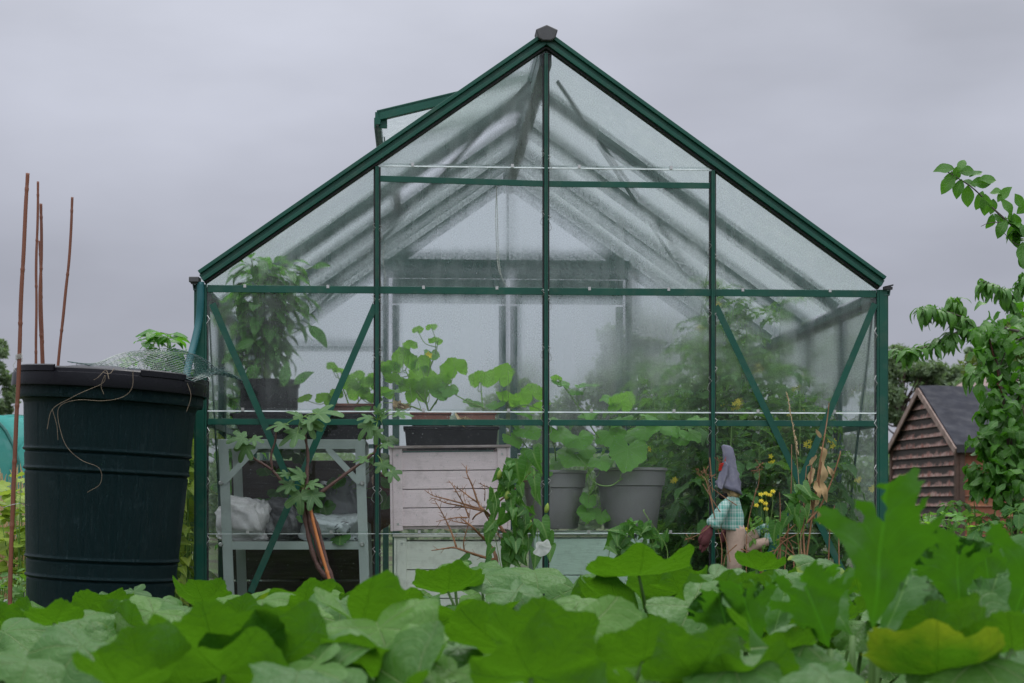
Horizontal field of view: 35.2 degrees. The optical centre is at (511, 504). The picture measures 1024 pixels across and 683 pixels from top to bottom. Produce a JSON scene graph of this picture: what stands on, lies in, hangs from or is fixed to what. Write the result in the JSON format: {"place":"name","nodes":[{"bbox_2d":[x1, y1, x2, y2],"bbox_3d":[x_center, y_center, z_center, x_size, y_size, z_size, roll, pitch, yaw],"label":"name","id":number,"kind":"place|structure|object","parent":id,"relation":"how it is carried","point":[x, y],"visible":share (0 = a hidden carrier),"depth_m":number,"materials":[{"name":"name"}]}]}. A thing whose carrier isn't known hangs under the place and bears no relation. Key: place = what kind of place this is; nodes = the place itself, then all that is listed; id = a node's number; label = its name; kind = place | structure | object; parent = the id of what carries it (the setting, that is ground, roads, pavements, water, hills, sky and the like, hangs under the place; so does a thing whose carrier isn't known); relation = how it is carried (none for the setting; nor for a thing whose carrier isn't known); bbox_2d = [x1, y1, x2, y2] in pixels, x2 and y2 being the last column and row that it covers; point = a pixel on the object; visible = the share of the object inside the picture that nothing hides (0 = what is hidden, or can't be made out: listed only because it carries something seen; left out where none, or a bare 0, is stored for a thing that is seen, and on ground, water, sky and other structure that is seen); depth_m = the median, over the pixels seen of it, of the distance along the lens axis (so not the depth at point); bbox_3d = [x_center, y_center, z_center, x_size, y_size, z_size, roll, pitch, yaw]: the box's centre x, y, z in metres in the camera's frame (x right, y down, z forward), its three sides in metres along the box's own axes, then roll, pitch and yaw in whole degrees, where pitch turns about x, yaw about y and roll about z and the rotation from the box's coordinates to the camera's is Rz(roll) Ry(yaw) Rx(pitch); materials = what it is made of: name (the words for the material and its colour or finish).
{"place":"outdoors","nodes":[
{"label":"outdoors","id":0,"kind":"place"},
{"bbox_2d":[0,0,1023,506],"label":"sky","id":1,"kind":"structure","parent":0,"point":[175,130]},
{"bbox_2d":[188,525,852,580],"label":"ground","id":2,"kind":"structure","parent":0,"point":[213,559],"depth_m":25.33,"materials":[{"name":"soil"}]},
{"bbox_2d":[0,338,22,414],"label":"tree","id":3,"kind":"object","parent":2,"relation":"on","point":[8,392],"visible":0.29,"depth_m":30.08,"materials":[{"name":"green plant"}]},
{"bbox_2d":[0,414,24,536],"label":"net tunnel","id":4,"kind":"structure","parent":2,"relation":"on","point":[6,436],"depth_m":9.50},
{"bbox_2d":[0,568,25,603],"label":"weed clump","id":5,"kind":"object","parent":2,"relation":"on","point":[18,592],"visible":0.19,"depth_m":5.62,"materials":[{"name":"green plant"}]},
{"bbox_2d":[0,472,26,601],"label":"leafy plant","id":6,"kind":"object","parent":2,"relation":"on","point":[19,547],"visible":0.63,"depth_m":6.91,"materials":[{"name":"green plant"}]},
{"bbox_2d":[0,464,26,598],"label":"dry grass clump","id":7,"kind":"object","parent":2,"relation":"on","point":[6,524],"visible":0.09,"depth_m":7.53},
{"bbox_2d":[8,173,29,604],"bbox_3d":[-1.547,-0.193,5.050,0.073,1.686,0.017,0,0,0],"label":"bamboo cane","id":8,"kind":"object","parent":2,"relation":"on","point":[15,443],"visible":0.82,"depth_m":5.04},
{"bbox_2d":[34,181,38,363],"bbox_3d":[-1.767,-0.270,5.950,0.047,1.840,0.012,0,0,0],"label":"bamboo cane","id":9,"kind":"object","parent":2,"relation":"on","point":[36,275],"visible":0.41,"depth_m":5.95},
{"bbox_2d":[38,203,43,363],"bbox_3d":[-1.735,-0.234,6.000,0.054,1.768,0.015,0,0,0],"label":"bamboo cane","id":10,"kind":"object","parent":2,"relation":"on","point":[40,290],"visible":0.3,"depth_m":6.00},
{"bbox_2d":[38,241,44,363],"bbox_3d":[-1.730,-0.168,6.040,0.086,1.636,0.015,0,0,0],"label":"bamboo cane","id":11,"kind":"object","parent":2,"relation":"on","point":[42,303],"visible":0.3,"depth_m":6.04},
{"bbox_2d":[57,197,73,365],"bbox_3d":[-1.684,-0.236,5.900,0.162,1.773,0.014,0,0,0],"label":"bamboo cane","id":12,"kind":"object","parent":2,"relation":"on","point":[66,287],"visible":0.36,"depth_m":5.90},
{"bbox_2d":[11,364,208,607],"bbox_3d":[-1.369,0.070,5.420,0.646,1.062,0.646,3,0,0],"label":"water butt","id":13,"kind":"object","parent":2,"relation":"on","point":[120,525],"visible":0.76,"depth_m":5.19,"materials":[{"name":"plastic"}]},
{"bbox_2d":[47,369,190,491],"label":"dried tendrils","id":14,"kind":"object","parent":13,"relation":"attached to","point":[91,400],"visible":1,"depth_m":5.10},
{"bbox_2d":[67,348,242,381],"bbox_3d":[-1.197,-0.472,5.460,0.507,0.144,0.402,0,0,0],"label":"netting","id":15,"kind":"object","parent":13,"relation":"on","point":[219,372],"visible":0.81,"depth_m":5.46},
{"bbox_2d":[99,584,151,596],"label":"hop weed","id":16,"kind":"object","parent":2,"relation":"on","point":[138,589],"visible":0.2,"depth_m":4.56,"materials":[{"name":"green plant"}]},
{"bbox_2d":[0,593,260,682],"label":"pumpkin plant","id":17,"kind":"object","parent":2,"relation":"on","point":[113,618],"visible":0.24,"depth_m":3.30,"materials":[{"name":"green plant"}]},
{"bbox_2d":[118,329,217,577],"bbox_3d":[-1.402,-0.041,6.494,0.458,1.323,0.421,0,0,0],"label":"leafy shrub","id":18,"kind":"object","parent":2,"relation":"on","point":[158,338],"visible":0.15,"depth_m":6.49,"materials":[{"name":"green plant"}]},
{"bbox_2d":[0,576,343,629],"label":"pumpkin plant","id":19,"kind":"object","parent":2,"relation":"on","point":[191,591],"visible":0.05,"depth_m":4.20,"materials":[{"name":"green plant"}]},
{"bbox_2d":[174,428,223,606],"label":"hedge plant","id":20,"kind":"object","parent":2,"relation":"on","point":[186,568],"visible":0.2,"depth_m":6.29,"materials":[{"name":"green plant"}]},
{"bbox_2d":[210,375,240,549],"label":"leafy plant","id":21,"kind":"object","parent":2,"relation":"on","point":[233,402],"visible":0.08,"depth_m":6.85,"materials":[{"name":"green plant"}]},
{"bbox_2d":[0,597,488,682],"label":"pumpkin plant","id":22,"kind":"object","parent":2,"relation":"on","point":[212,640],"visible":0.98,"depth_m":2.27,"materials":[{"name":"green plant"}]},
{"bbox_2d":[209,406,301,531],"bbox_3d":[-5.899,-0.804,36.098,4.089,3.241,3.435,0,0,0],"label":"tree","id":23,"kind":"object","parent":2,"relation":"on","point":[212,462],"depth_m":35.70,"materials":[{"name":"green plant"}]},
{"bbox_2d":[218,439,372,595],"bbox_3d":[-0.818,0.200,6.223,0.572,0.882,0.487,0,0,-3],"label":"potting bench","id":24,"kind":"object","parent":2,"relation":"on","point":[359,478],"visible":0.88,"depth_m":6.00,"materials":[{"name":"wood"}]},
{"bbox_2d":[214,495,271,540],"bbox_3d":[-1.021,0.057,6.174,0.217,0.189,0.350,0,0,-3],"label":"polythene bag","id":25,"kind":"object","parent":24,"relation":"on","point":[251,515],"visible":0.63,"depth_m":6.04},
{"bbox_2d":[265,497,302,540],"bbox_3d":[-0.887,0.062,6.242,0.178,0.182,0.312,0,0,-3],"label":"dark sack","id":26,"kind":"object","parent":24,"relation":"on","point":[291,528],"visible":0.41,"depth_m":6.11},
{"bbox_2d":[230,413,373,439],"bbox_3d":[-0.797,-0.291,6.246,0.535,0.096,0.460,0,0,-3],"label":"gravel tray","id":27,"kind":"object","parent":24,"relation":"on","point":[341,431],"visible":0.29,"depth_m":6.03,"materials":[{"name":"black plastic"}]},
{"bbox_2d":[238,378,299,412],"bbox_3d":[-0.930,-0.400,6.188,0.249,0.146,0.249,0,0,-3],"label":"black pot","id":28,"kind":"object","parent":27,"relation":"on","point":[279,400],"visible":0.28,"depth_m":6.09,"materials":[{"name":"plastic"}]},
{"bbox_2d":[225,261,314,386],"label":"pepper plant","id":29,"kind":"object","parent":28,"relation":"on","point":[278,283],"visible":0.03,"depth_m":6.12,"materials":[{"name":"green plant"}]},
{"bbox_2d":[333,403,373,412],"bbox_3d":[-0.617,-0.358,6.247,0.182,0.053,0.160,0,0,-3],"label":"trough","id":30,"kind":"object","parent":27,"relation":"on","point":[343,407],"visible":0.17,"depth_m":6.17,"materials":[{"name":"ceramic"}]},
{"bbox_2d":[297,375,394,410],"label":"melon plant","id":31,"kind":"object","parent":30,"relation":"on","point":[362,394],"visible":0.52,"depth_m":6.12,"materials":[{"name":"green plant"}]},
{"bbox_2d":[255,435,398,544],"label":"bean vine","id":32,"kind":"object","parent":24,"relation":"on","point":[328,507],"visible":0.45,"depth_m":6.18,"materials":[{"name":"green plant"}]},
{"bbox_2d":[298,513,357,540],"bbox_3d":[-0.693,0.091,6.181,0.262,0.122,0.375,0,0,-3],"label":"compost sack","id":33,"kind":"object","parent":24,"relation":"on","point":[341,524],"visible":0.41,"depth_m":6.04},
{"bbox_2d":[319,476,356,513],"bbox_3d":[-0.666,0.017,6.354,0.188,0.264,0.211,0,0,-3],"label":"grey sack","id":34,"kind":"object","parent":24,"relation":"on","point":[344,499],"visible":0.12,"depth_m":6.27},
{"bbox_2d":[366,472,389,532],"bbox_3d":[-0.505,-0.004,6.478,0.194,0.249,0.247,0,0,-31],"label":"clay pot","id":35,"kind":"object","parent":24,"relation":"on","point":[385,518],"visible":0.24,"depth_m":6.42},
{"bbox_2d":[232,460,373,594],"bbox_3d":[-0.847,0.220,6.624,0.600,0.840,0.040,0,0,-3],"label":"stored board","id":36,"kind":"object","parent":2,"relation":"on","point":[297,564],"visible":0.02,"depth_m":6.60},
{"bbox_2d":[226,403,413,579],"bbox_3d":[-0.675,0.087,5.689,0.666,0.888,0.100,0,0,0],"label":"fig tree","id":37,"kind":"object","parent":2,"relation":"on","point":[306,499],"visible":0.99,"depth_m":5.69,"materials":[{"name":"green plant"}]},
{"bbox_2d":[310,510,330,578],"bbox_3d":[-0.620,0.328,5.690,0.196,0.648,0.015,0,0,0],"label":"bamboo cane","id":38,"kind":"object","parent":2,"relation":"on","point":[319,546],"visible":0.38,"depth_m":5.68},
{"bbox_2d":[256,578,563,654],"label":"pumpkin plant","id":39,"kind":"object","parent":2,"relation":"on","point":[282,600],"visible":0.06,"depth_m":3.49,"materials":[{"name":"green plant"}]},
{"bbox_2d":[393,534,518,605],"bbox_3d":[-0.217,0.350,6.180,0.476,0.472,0.318,0,0,-3],"label":"white crate","id":40,"kind":"object","parent":2,"relation":"on","point":[410,556],"visible":0.21,"depth_m":6.03,"materials":[{"name":"paint"}]},
{"bbox_2d":[388,445,510,531],"bbox_3d":[-0.240,-0.060,6.179,0.459,0.319,0.318,-1,0,-3],"label":"pink crate","id":41,"kind":"object","parent":40,"relation":"on","point":[412,506],"visible":0.71,"depth_m":6.03,"materials":[{"name":"paint"}]},
{"bbox_2d":[403,426,499,449],"bbox_3d":[-0.233,-0.251,6.149,0.360,0.082,0.220,0,0,-3],"label":"long trough","id":42,"kind":"object","parent":41,"relation":"on","point":[446,435],"visible":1,"depth_m":6.04,"materials":[{"name":"black plastic"}]},
{"bbox_2d":[410,412,451,425],"bbox_3d":[-0.309,-0.323,6.120,0.157,0.048,0.150,0,0,-3],"label":"clay trough","id":43,"kind":"object","parent":42,"relation":"on","point":[431,415],"visible":0.62,"depth_m":6.05,"materials":[{"name":"ceramic"}]},
{"bbox_2d":[381,327,458,410],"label":"melon plant","id":44,"kind":"object","parent":43,"relation":"in","point":[413,389],"visible":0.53,"depth_m":6.06,"materials":[{"name":"green plant"}]},
{"bbox_2d":[457,412,496,425],"bbox_3d":[-0.136,-0.324,6.130,0.151,0.049,0.150,0,0,-3],"label":"clay trough","id":45,"kind":"object","parent":42,"relation":"on","point":[474,415],"visible":0.52,"depth_m":6.06,"materials":[{"name":"ceramic"}]},
{"bbox_2d":[441,358,549,419],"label":"melon plant","id":46,"kind":"object","parent":45,"relation":"in","point":[523,398],"visible":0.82,"depth_m":6.08,"materials":[{"name":"green plant"}]},
{"bbox_2d":[425,464,530,563],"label":"dead shrub","id":47,"kind":"object","parent":2,"relation":"on","point":[481,510],"visible":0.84,"depth_m":5.70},
{"bbox_2d":[314,569,689,682],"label":"pumpkin plant","id":48,"kind":"object","parent":2,"relation":"on","point":[604,639],"visible":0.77,"depth_m":2.38,"materials":[{"name":"green plant"}]},
{"bbox_2d":[459,446,555,569],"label":"bindweed","id":49,"kind":"object","parent":2,"relation":"on","point":[515,547],"visible":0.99,"depth_m":5.62,"materials":[{"name":"green plant"}]},
{"bbox_2d":[449,377,577,532],"bbox_3d":[0.118,-1.055,33.953,3.017,3.456,2.675,0,0,-24],"label":"tree","id":50,"kind":"object","parent":2,"relation":"on","point":[556,404],"visible":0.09,"depth_m":33.67,"materials":[{"name":"green plant"}]},
{"bbox_2d":[333,559,707,682],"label":"pumpkin plant","id":51,"kind":"object","parent":2,"relation":"on","point":[456,575],"visible":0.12,"depth_m":4.18,"materials":[{"name":"green plant"}]},
{"bbox_2d":[191,25,893,595],"bbox_3d":[0.052,-0.557,7.173,2.593,2.393,2.554,0,0,-3],"label":"greenhouse","id":52,"kind":"object","parent":2,"relation":"on","point":[535,251],"visible":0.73,"depth_m":5.95,"materials":[{"name":"green paint"}]},
{"bbox_2d":[183,277,203,375],"bbox_3d":[-1.145,-0.603,5.770,0.053,0.441,0.238,0,0,0],"label":"downpipe","id":53,"kind":"object","parent":52,"relation":"attached to","point":[198,321],"visible":0.74,"depth_m":5.84,"materials":[{"name":"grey plastic"}]},
{"bbox_2d":[392,309,505,573],"bbox_3d":[-0.328,-0.289,8.377,0.588,1.758,0.023,0,0,-3],"label":"sliding door","id":54,"kind":"structure","parent":52,"relation":"in","point":[395,428],"depth_m":8.37,"materials":[{"name":"green paint"}]},
{"bbox_2d":[510,285,622,529],"bbox_3d":[0.286,-0.289,8.414,0.588,1.758,0.023,0,0,-3],"label":"sliding door","id":55,"kind":"structure","parent":52,"relation":"in","point":[513,450],"depth_m":8.39,"materials":[{"name":"green paint"}]},
{"bbox_2d":[209,449,888,542],"bbox_3d":[1.996,-0.190,25.972,36.126,1.718,4.269,0,0,0],"label":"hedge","id":56,"kind":"object","parent":2,"relation":"on","point":[866,467],"visible":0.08,"depth_m":25.62,"materials":[{"name":"green plant"}]},
{"bbox_2d":[529,530,648,583],"bbox_3d":[0.291,0.333,6.210,0.444,0.458,0.318,0,0,-3],"label":"green crate","id":57,"kind":"object","parent":2,"relation":"on","point":[572,557],"visible":0.09,"depth_m":6.06,"materials":[{"name":"paint"}]},
{"bbox_2d":[524,470,586,528],"bbox_3d":[0.161,-0.018,6.213,0.260,0.223,0.260,0,0,-3],"label":"grey pot","id":58,"kind":"object","parent":57,"relation":"on","point":[566,488],"visible":0.61,"depth_m":6.12,"materials":[{"name":"plastic"}]},
{"bbox_2d":[499,415,610,524],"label":"cucumber plant","id":59,"kind":"object","parent":58,"relation":"in","point":[566,457],"visible":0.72,"depth_m":6.11,"materials":[{"name":"green plant"}]},
{"bbox_2d":[594,467,666,528],"bbox_3d":[0.458,-0.023,6.240,0.285,0.234,0.285,0,0,-3],"label":"grey pot","id":60,"kind":"object","parent":57,"relation":"on","point":[634,493],"visible":0.75,"depth_m":6.14,"materials":[{"name":"plastic"}]},
{"bbox_2d":[552,376,708,486],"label":"cucumber plant","id":61,"kind":"object","parent":60,"relation":"in","point":[622,453],"visible":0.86,"depth_m":6.09,"materials":[{"name":"green plant"}]},
{"bbox_2d":[554,377,676,530],"bbox_3d":[2.430,-1.559,34.077,3.120,4.517,2.554,0,0,0],"label":"tree","id":62,"kind":"object","parent":2,"relation":"on","point":[594,397],"visible":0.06,"depth_m":33.74,"materials":[{"name":"green plant"}]},
{"bbox_2d":[569,377,695,545],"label":"tomato plant","id":63,"kind":"object","parent":2,"relation":"on","point":[658,405],"visible":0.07,"depth_m":7.85,"materials":[{"name":"green plant"}]},
{"bbox_2d":[603,510,668,558],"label":"bindweed","id":64,"kind":"object","parent":2,"relation":"on","point":[618,543],"visible":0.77,"depth_m":5.66,"materials":[{"name":"green plant"}]},
{"bbox_2d":[584,379,719,556],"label":"tomato plant","id":65,"kind":"object","parent":2,"relation":"on","point":[653,458],"visible":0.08,"depth_m":7.49,"materials":[{"name":"green plant"}]},
{"bbox_2d":[629,415,726,565],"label":"tomato plant","id":66,"kind":"object","parent":2,"relation":"on","point":[656,444],"visible":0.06,"depth_m":7.06,"materials":[{"name":"green plant"}]},
{"bbox_2d":[485,569,901,682],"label":"pumpkin plant","id":67,"kind":"object","parent":2,"relation":"on","point":[670,609],"visible":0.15,"depth_m":3.24,"materials":[{"name":"green plant"}]},
{"bbox_2d":[644,385,744,517],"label":"tomato plant","id":68,"kind":"object","parent":2,"relation":"on","point":[729,408],"visible":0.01,"depth_m":8.02,"materials":[{"name":"green plant"}]},
{"bbox_2d":[624,378,787,573],"bbox_3d":[0.761,-0.003,6.511,0.697,1.288,0.700,0,0,-3],"label":"tomato plant","id":69,"kind":"object","parent":2,"relation":"on","point":[673,510],"visible":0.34,"depth_m":6.45,"materials":[{"name":"green plant"}]},
{"bbox_2d":[638,264,781,564],"bbox_3d":[0.826,-0.180,6.752,0.577,1.642,0.603,0,0,-24],"label":"tomato plant","id":70,"kind":"object","parent":2,"relation":"on","point":[694,407],"visible":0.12,"depth_m":6.70,"materials":[{"name":"green plant"}]},
{"bbox_2d":[684,457,736,564],"bbox_3d":[0.698,0.237,5.665,0.183,0.807,0.056,0,0,0],"label":"dead seedhead","id":71,"kind":"object","parent":2,"relation":"on","point":[709,493],"visible":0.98,"depth_m":5.66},
{"bbox_2d":[660,333,775,570],"bbox_3d":[0.965,-0.111,7.913,0.539,1.504,0.709,0,0,-3],"label":"tomato plant","id":72,"kind":"object","parent":2,"relation":"on","point":[726,394],"visible":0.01,"depth_m":7.88,"materials":[{"name":"green plant"}]},
{"bbox_2d":[698,445,744,568],"bbox_3d":[0.745,0.214,5.697,0.107,0.851,0.190,0,0,41],"label":"doll","id":73,"kind":"object","parent":2,"relation":"on","point":[729,518],"visible":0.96,"depth_m":5.70,"materials":[{"name":"fabric"}]},
{"bbox_2d":[744,523,772,573],"bbox_3d":[0.873,0.225,5.758,0.124,0.314,0.073,0,0,0],"label":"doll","id":74,"kind":"object","parent":73,"relation":"attached to","point":[760,542],"visible":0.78,"depth_m":5.75,"materials":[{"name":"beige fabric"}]},
{"bbox_2d":[655,298,832,566],"bbox_3d":[0.958,-0.107,6.636,0.704,1.496,0.686,0,0,-3],"label":"tomato plant","id":75,"kind":"object","parent":2,"relation":"on","point":[753,438],"visible":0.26,"depth_m":6.59,"materials":[{"name":"green plant"}]},
{"bbox_2d":[670,407,818,572],"bbox_3d":[0.919,0.132,6.323,0.643,1.020,0.589,0,0,21],"label":"tomato plant","id":76,"kind":"object","parent":2,"relation":"on","point":[742,469],"visible":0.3,"depth_m":6.28,"materials":[{"name":"green plant"}]},
{"bbox_2d":[746,460,763,571],"bbox_3d":[0.859,0.241,5.704,0.069,0.798,0.050,0,0,0],"label":"dead seedhead","id":77,"kind":"object","parent":2,"relation":"on","point":[753,502],"visible":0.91,"depth_m":5.69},
{"bbox_2d":[744,489,783,554],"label":"yellow wildflower","id":78,"kind":"object","parent":2,"relation":"on","point":[759,521],"visible":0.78,"depth_m":5.73,"materials":[{"name":"green plant"}]},
{"bbox_2d":[586,542,944,682],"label":"pumpkin plant","id":79,"kind":"object","parent":2,"relation":"on","point":[641,566],"visible":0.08,"depth_m":3.67,"materials":[{"name":"green plant"}]},
{"bbox_2d":[736,380,797,548],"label":"tomato plant","id":80,"kind":"object","parent":2,"relation":"on","point":[740,433],"visible":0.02,"depth_m":7.41,"materials":[{"name":"green plant"}]},
{"bbox_2d":[717,298,825,556],"bbox_3d":[1.062,-0.135,7.003,0.453,1.551,0.700,0,0,-3],"label":"tomato plant","id":81,"kind":"object","parent":2,"relation":"on","point":[788,434],"visible":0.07,"depth_m":7.00,"materials":[{"name":"green plant"}]},
{"bbox_2d":[684,564,860,640],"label":"courgette plant","id":82,"kind":"object","parent":2,"relation":"on","point":[709,608],"visible":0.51,"depth_m":2.78,"materials":[{"name":"green plant"}]},
{"bbox_2d":[741,444,839,568],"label":"dead twigs","id":83,"kind":"object","parent":2,"relation":"on","point":[780,545],"visible":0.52,"depth_m":5.68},
{"bbox_2d":[786,392,800,548],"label":"grass stalk","id":84,"kind":"object","parent":2,"relation":"on","point":[796,443],"depth_m":5.61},
{"bbox_2d":[768,480,820,553],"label":"bindweed","id":85,"kind":"object","parent":2,"relation":"on","point":[794,507],"visible":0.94,"depth_m":5.56,"materials":[{"name":"green plant"}]},
{"bbox_2d":[738,392,857,572],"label":"tomato plant","id":86,"kind":"object","parent":2,"relation":"on","point":[835,486],"visible":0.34,"depth_m":6.38,"materials":[{"name":"green plant"}]},
{"bbox_2d":[802,403,840,554],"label":"dead rose stem","id":87,"kind":"object","parent":2,"relation":"on","point":[819,487],"visible":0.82,"depth_m":5.60,"materials":[{"name":"brown plant"}]},
{"bbox_2d":[791,439,864,569],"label":"tomato plant","id":88,"kind":"object","parent":2,"relation":"on","point":[853,517],"visible":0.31,"depth_m":6.35,"materials":[{"name":"green plant"}]},
{"bbox_2d":[775,379,888,528],"bbox_3d":[5.906,-1.454,30.900,2.421,4.243,2.270,0,0,43],"label":"tree","id":89,"kind":"object","parent":2,"relation":"on","point":[849,440],"visible":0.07,"depth_m":30.55,"materials":[{"name":"green plant"}]},
{"bbox_2d":[640,589,1023,682],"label":"pumpkin plant","id":90,"kind":"object","parent":2,"relation":"on","point":[975,636],"visible":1,"depth_m":2.22,"materials":[{"name":"green plant"}]},
{"bbox_2d":[807,383,873,559],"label":"tomato plant","id":91,"kind":"object","parent":2,"relation":"on","point":[816,467],"visible":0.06,"depth_m":6.84,"materials":[{"name":"green plant"}]},
{"bbox_2d":[767,467,953,682],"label":"courgette plant","id":92,"kind":"object","parent":2,"relation":"on","point":[890,549],"visible":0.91,"depth_m":2.33,"materials":[{"name":"green plant"}]},
{"bbox_2d":[851,343,947,502],"bbox_3d":[7.250,-1.185,29.989,1.800,3.619,1.791,0,0,35],"label":"tree","id":93,"kind":"object","parent":2,"relation":"on","point":[926,373],"visible":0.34,"depth_m":29.68,"materials":[{"name":"green plant"}]},
{"bbox_2d":[910,363,967,391],"bbox_3d":[8.890,-1.128,32.991,2.328,3.568,2.173,0,0,0],"label":"tree","id":94,"kind":"object","parent":2,"relation":"on","point":[952,375],"visible":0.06,"depth_m":33.00,"materials":[{"name":"green plant"}]},
{"bbox_2d":[922,512,970,530],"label":"potato plant","id":95,"kind":"object","parent":2,"relation":"on","point":[933,514],"visible":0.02,"depth_m":7.31,"materials":[{"name":"green plant"}]},
{"bbox_2d":[920,511,982,594],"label":"squash plant","id":96,"kind":"object","parent":2,"relation":"on","point":[955,515],"visible":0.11,"depth_m":6.23,"materials":[{"name":"green plant"}]},
{"bbox_2d":[888,272,1023,395],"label":"peach tree","id":97,"kind":"object","parent":2,"relation":"on","point":[952,313],"visible":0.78,"depth_m":8.58,"materials":[{"name":"green plant"}]},
{"bbox_2d":[888,385,1023,536],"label":"garden shed","id":98,"kind":"structure","parent":2,"relation":"on","point":[936,427],"depth_m":18.70,"materials":[{"name":"brown wood"}]},
{"bbox_2d":[907,522,1023,656],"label":"courgette plant","id":99,"kind":"object","parent":2,"relation":"on","point":[954,567],"visible":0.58,"depth_m":2.58,"materials":[{"name":"green plant"}]},
{"bbox_2d":[913,533,1023,593],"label":"courgette plant","id":100,"kind":"object","parent":2,"relation":"on","point":[1018,539],"depth_m":3.43,"materials":[{"name":"green plant"}]},
{"bbox_2d":[933,160,1023,268],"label":"apple tree","id":101,"kind":"object","parent":2,"relation":"on","point":[985,203],"visible":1,"depth_m":6.00,"materials":[{"name":"green plant"}]},
{"bbox_2d":[934,500,1023,539],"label":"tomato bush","id":102,"kind":"object","parent":2,"relation":"on","point":[1017,520],"visible":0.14,"depth_m":6.43,"materials":[{"name":"green plant"}]},
{"bbox_2d":[956,315,1023,383],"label":"tree","id":103,"kind":"object","parent":2,"relation":"on","point":[973,361],"visible":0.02,"depth_m":23.99,"materials":[{"name":"green plant"}]},
{"bbox_2d":[962,299,1023,533],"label":"plum tree","id":104,"kind":"object","parent":2,"relation":"on","point":[998,441],"visible":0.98,"depth_m":6.50,"materials":[{"name":"green plant"}]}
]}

